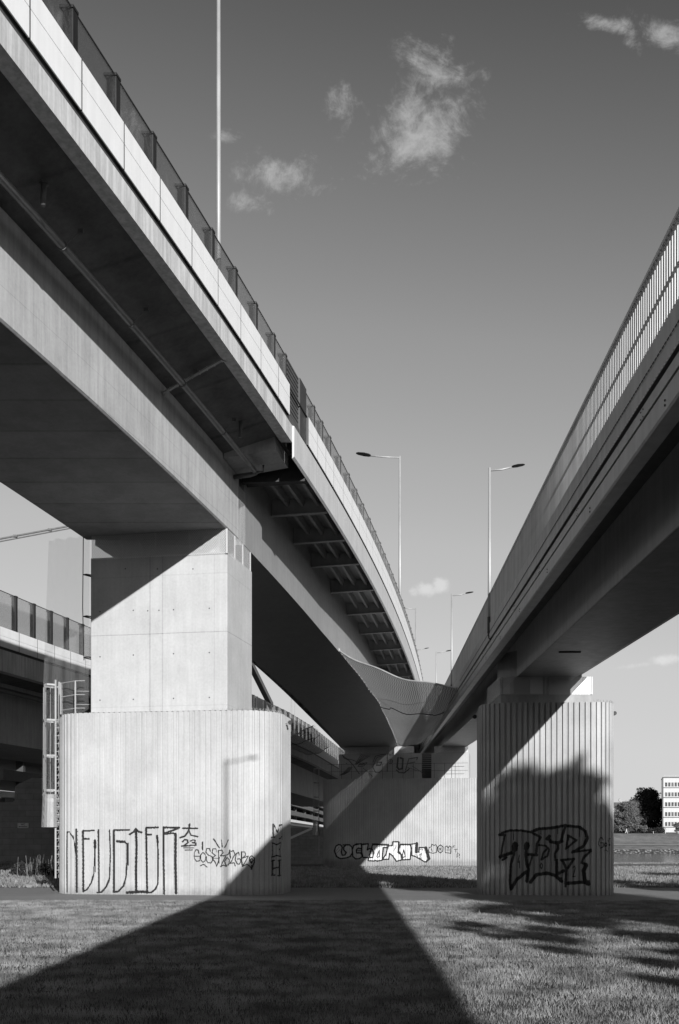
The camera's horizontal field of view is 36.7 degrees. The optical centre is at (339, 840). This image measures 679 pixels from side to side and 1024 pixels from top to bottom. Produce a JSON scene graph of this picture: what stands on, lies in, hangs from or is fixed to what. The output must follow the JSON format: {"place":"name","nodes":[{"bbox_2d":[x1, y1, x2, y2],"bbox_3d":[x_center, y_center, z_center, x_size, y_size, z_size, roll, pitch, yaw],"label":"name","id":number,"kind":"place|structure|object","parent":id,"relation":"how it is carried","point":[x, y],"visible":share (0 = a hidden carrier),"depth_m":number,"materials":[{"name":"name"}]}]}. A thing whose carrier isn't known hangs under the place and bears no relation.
{"place":"outdoors","nodes":[
{"label":"outdoors","id":0,"kind":"place"},
{"bbox_2d":[0,590,344,806],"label":"viaduct","id":1,"kind":"object","parent":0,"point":[23,666],"visible":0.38,"depth_m":48.51,"materials":[{"name":"concrete"}]},
{"bbox_2d":[0,526,272,703],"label":"inclined mast","id":2,"kind":"object","parent":1,"relation":"on","point":[261,685],"visible":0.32,"depth_m":81.28,"materials":[{"name":"grey metal"}]},
{"bbox_2d":[263,700,266,710],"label":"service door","id":3,"kind":"structure","parent":1,"relation":"in","point":[264,702],"depth_m":77.29,"materials":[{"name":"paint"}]},
{"bbox_2d":[313,768,319,839],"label":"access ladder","id":4,"kind":"object","parent":1,"relation":"attached to","point":[316,830],"visible":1,"depth_m":76.98,"materials":[{"name":"metal"}]},
{"bbox_2d":[291,828,322,863],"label":"retaining wall","id":5,"kind":"structure","parent":0,"point":[306,846],"depth_m":118.00,"materials":[{"name":"concrete"}]},
{"bbox_2d":[0,832,678,1023],"bbox_3d":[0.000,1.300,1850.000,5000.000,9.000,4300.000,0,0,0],"label":"ground","id":6,"kind":"structure","parent":0,"point":[648,838],"depth_m":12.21,"materials":[{"name":"grey plant"}]},
{"bbox_2d":[0,778,57,860],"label":"stone abutment","id":7,"kind":"object","parent":6,"relation":"on","point":[34,840],"visible":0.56,"depth_m":62.00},
{"bbox_2d":[18,823,28,827],"bbox_3d":[-19.142,-0.898,61.954,0.661,0.310,0.072,0,0,0],"label":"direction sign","id":8,"kind":"object","parent":7,"relation":"attached to","point":[23,825],"visible":1,"depth_m":61.93,"materials":[{"name":"grey metal"}]},
{"bbox_2d":[0,759,322,827],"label":"old road bridge","id":9,"kind":"structure","parent":7,"relation":"on","point":[13,773],"depth_m":74.86,"materials":[{"name":"grey paint"}]},
{"bbox_2d":[8,856,57,876],"bbox_3d":[-13.603,1.280,45.817,2.552,1.336,2.641,0,0,0],"label":"weed clump","id":10,"kind":"object","parent":6,"relation":"on","point":[21,868],"visible":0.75,"depth_m":45.67,"materials":[{"name":"grey plant"}]},
{"bbox_2d":[59,529,290,894],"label":"bridge pier","id":11,"kind":"structure","parent":6,"relation":"on","point":[174,763],"depth_m":30.16,"materials":[{"name":"concrete"}]},
{"bbox_2d":[41,680,59,877],"bbox_3d":[-8.800,-1.863,31.300,0.600,6.025,0.776,0,0,0],"label":"access ladder","id":12,"kind":"object","parent":11,"relation":"attached to","point":[50,800],"visible":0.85,"depth_m":31.10,"materials":[{"name":"metal"}]},
{"bbox_2d":[60,680,90,714],"bbox_3d":[-8.006,-4.256,31.004,0.914,0.982,1.276,0,0,0],"label":"platform railing","id":13,"kind":"object","parent":11,"relation":"on","point":[61,699],"visible":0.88,"depth_m":30.68,"materials":[{"name":"metal"}]},
{"bbox_2d":[0,0,427,753],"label":"viaduct","id":14,"kind":"object","parent":11,"relation":"on","point":[150,382],"visible":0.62,"depth_m":24.34,"materials":[{"name":"concrete"}]},
{"bbox_2d":[42,538,88,795],"bbox_3d":[-8.347,-5.250,30.914,1.607,7.800,0.457,0,0,20],"label":"curtain net","id":15,"kind":"object","parent":14,"relation":"hanging from","point":[73,666],"visible":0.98,"depth_m":30.98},
{"bbox_2d":[82,537,90,659],"bbox_3d":[-7.549,-7.250,30.713,0.288,3.700,0.174,0,0,-35],"label":"hanging rope","id":16,"kind":"object","parent":14,"relation":"hanging from","point":[89,617],"visible":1,"depth_m":30.69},
{"bbox_2d":[216,0,220,243],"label":"street lamp","id":17,"kind":"object","parent":14,"relation":"on","point":[218,143],"visible":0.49,"depth_m":24.48,"materials":[{"name":"metal"}]},
{"bbox_2d":[298,378,305,443],"bbox_3d":[-1.154,-12.985,31.017,0.107,1.719,0.793,0,0,13],"label":"service door","id":18,"kind":"structure","parent":14,"relation":"in","point":[301,388],"depth_m":30.93,"materials":[{"name":"paint"}]},
{"bbox_2d":[356,452,400,595],"bbox_3d":[2.194,-16.547,57.300,2.546,10.295,0.414,0,0,0],"label":"street lamp","id":19,"kind":"object","parent":14,"relation":"on","point":[369,455],"visible":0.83,"depth_m":57.24,"materials":[{"name":"metal"}]},
{"bbox_2d":[339,648,459,746],"bbox_3d":[3.159,-7.300,57.818,5.147,2.330,32.507,0,0,3],"label":"safety net","id":20,"kind":"object","parent":14,"relation":"attached to","point":[410,692],"visible":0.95,"depth_m":49.62,"materials":[{"name":"fabric"}]},
{"bbox_2d":[405,608,416,648],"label":"street lamp","id":21,"kind":"object","parent":14,"relation":"on","point":[415,627],"visible":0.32,"depth_m":90.95,"materials":[{"name":"metal"}]},
{"bbox_2d":[323,746,476,865],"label":"bridge pier","id":22,"kind":"structure","parent":6,"relation":"on","point":[384,806],"depth_m":74.00,"materials":[{"name":"concrete"}]},
{"bbox_2d":[477,674,613,895],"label":"bridge pier","id":23,"kind":"structure","parent":6,"relation":"on","point":[545,794],"depth_m":29.71,"materials":[{"name":"concrete"}]},
{"bbox_2d":[418,208,678,753],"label":"footbridge","id":24,"kind":"object","parent":23,"relation":"on","point":[587,579],"visible":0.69,"depth_m":16.38,"materials":[{"name":"concrete"}]},
{"bbox_2d":[436,650,450,690],"bbox_3d":[6.446,-9.327,63.400,1.029,4.918,0.180,0,0,0],"label":"street lamp","id":25,"kind":"object","parent":24,"relation":"attached to","point":[436,663],"visible":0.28,"depth_m":63.36,"materials":[{"name":"metal"}]},
{"bbox_2d":[450,591,472,694],"bbox_3d":[5.428,-8.637,45.400,1.023,4.778,0.180,0,0,0],"label":"street lamp","id":26,"kind":"object","parent":24,"relation":"attached to","point":[452,595],"visible":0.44,"depth_m":45.37,"materials":[{"name":"metal"}]},
{"bbox_2d":[487,464,524,639],"bbox_3d":[4.548,-7.862,27.970,1.023,4.828,0.180,0,0,0],"label":"street lamp","id":27,"kind":"object","parent":24,"relation":"attached to","point":[489,535],"visible":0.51,"depth_m":27.94,"materials":[{"name":"metal"}]},
{"bbox_2d":[614,798,622,828],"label":"flat building","id":28,"kind":"structure","parent":6,"relation":"on","point":[617,803],"depth_m":430.00,"materials":[{"name":"grey concrete"}]},
{"bbox_2d":[614,799,643,832],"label":"tree","id":29,"kind":"object","parent":6,"relation":"on","point":[626,813],"visible":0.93,"depth_m":365.48,"materials":[{"name":"grey plant"}]},
{"bbox_2d":[614,827,664,832],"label":"hedge","id":30,"kind":"object","parent":6,"relation":"on","point":[658,830],"visible":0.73,"depth_m":365.63,"materials":[{"name":"grey plant"}]},
{"bbox_2d":[640,825,647,831],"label":"bush","id":31,"kind":"object","parent":6,"relation":"on","point":[643,828],"visible":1,"depth_m":363.87,"materials":[{"name":"grey plant"}]},
{"bbox_2d":[629,787,661,828],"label":"dense tree","id":32,"kind":"object","parent":6,"relation":"on","point":[650,806],"visible":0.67,"depth_m":388.76,"materials":[{"name":"black plant"}]},
{"bbox_2d":[614,849,678,852],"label":"river bank rocks","id":33,"kind":"object","parent":6,"relation":"on","point":[646,851],"visible":0.42,"depth_m":341.69,"materials":[{"name":"grey stone"}]},
{"bbox_2d":[661,775,678,831],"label":"office block","id":34,"kind":"structure","parent":6,"relation":"on","point":[670,801],"depth_m":376.00,"materials":[{"name":"grey paint"}]},
{"bbox_2d":[672,823,678,831],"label":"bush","id":35,"kind":"object","parent":6,"relation":"on","point":[677,826],"visible":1,"depth_m":365.31,"materials":[{"name":"grey plant"}]},
{"bbox_2d":[0,860,678,887],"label":"verge grass","id":36,"kind":"structure","parent":0,"point":[313,874],"depth_m":44.78,"materials":[{"name":"grey plant"}]},
{"bbox_2d":[0,888,678,901],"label":"path","id":37,"kind":"structure","parent":0,"point":[408,894],"depth_m":29.11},
{"bbox_2d":[0,0,678,819],"label":"sky","id":38,"kind":"structure","parent":0,"point":[446,218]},
{"bbox_2d":[614,853,678,862],"bbox_3d":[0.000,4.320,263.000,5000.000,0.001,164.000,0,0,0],"label":"river","id":39,"kind":"structure","parent":0,"point":[645,857],"depth_m":258.14,"materials":[{"name":"grey liquid"}]},
{"bbox_2d":[614,862,678,863],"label":"bank grass","id":40,"kind":"structure","parent":0,"point":[646,863],"depth_m":166.85,"materials":[{"name":"grey plant"}]},
{"bbox_2d":[614,844,678,844],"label":"towpath","id":41,"kind":"structure","parent":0,"point":[646,844],"depth_m":350.67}
]}

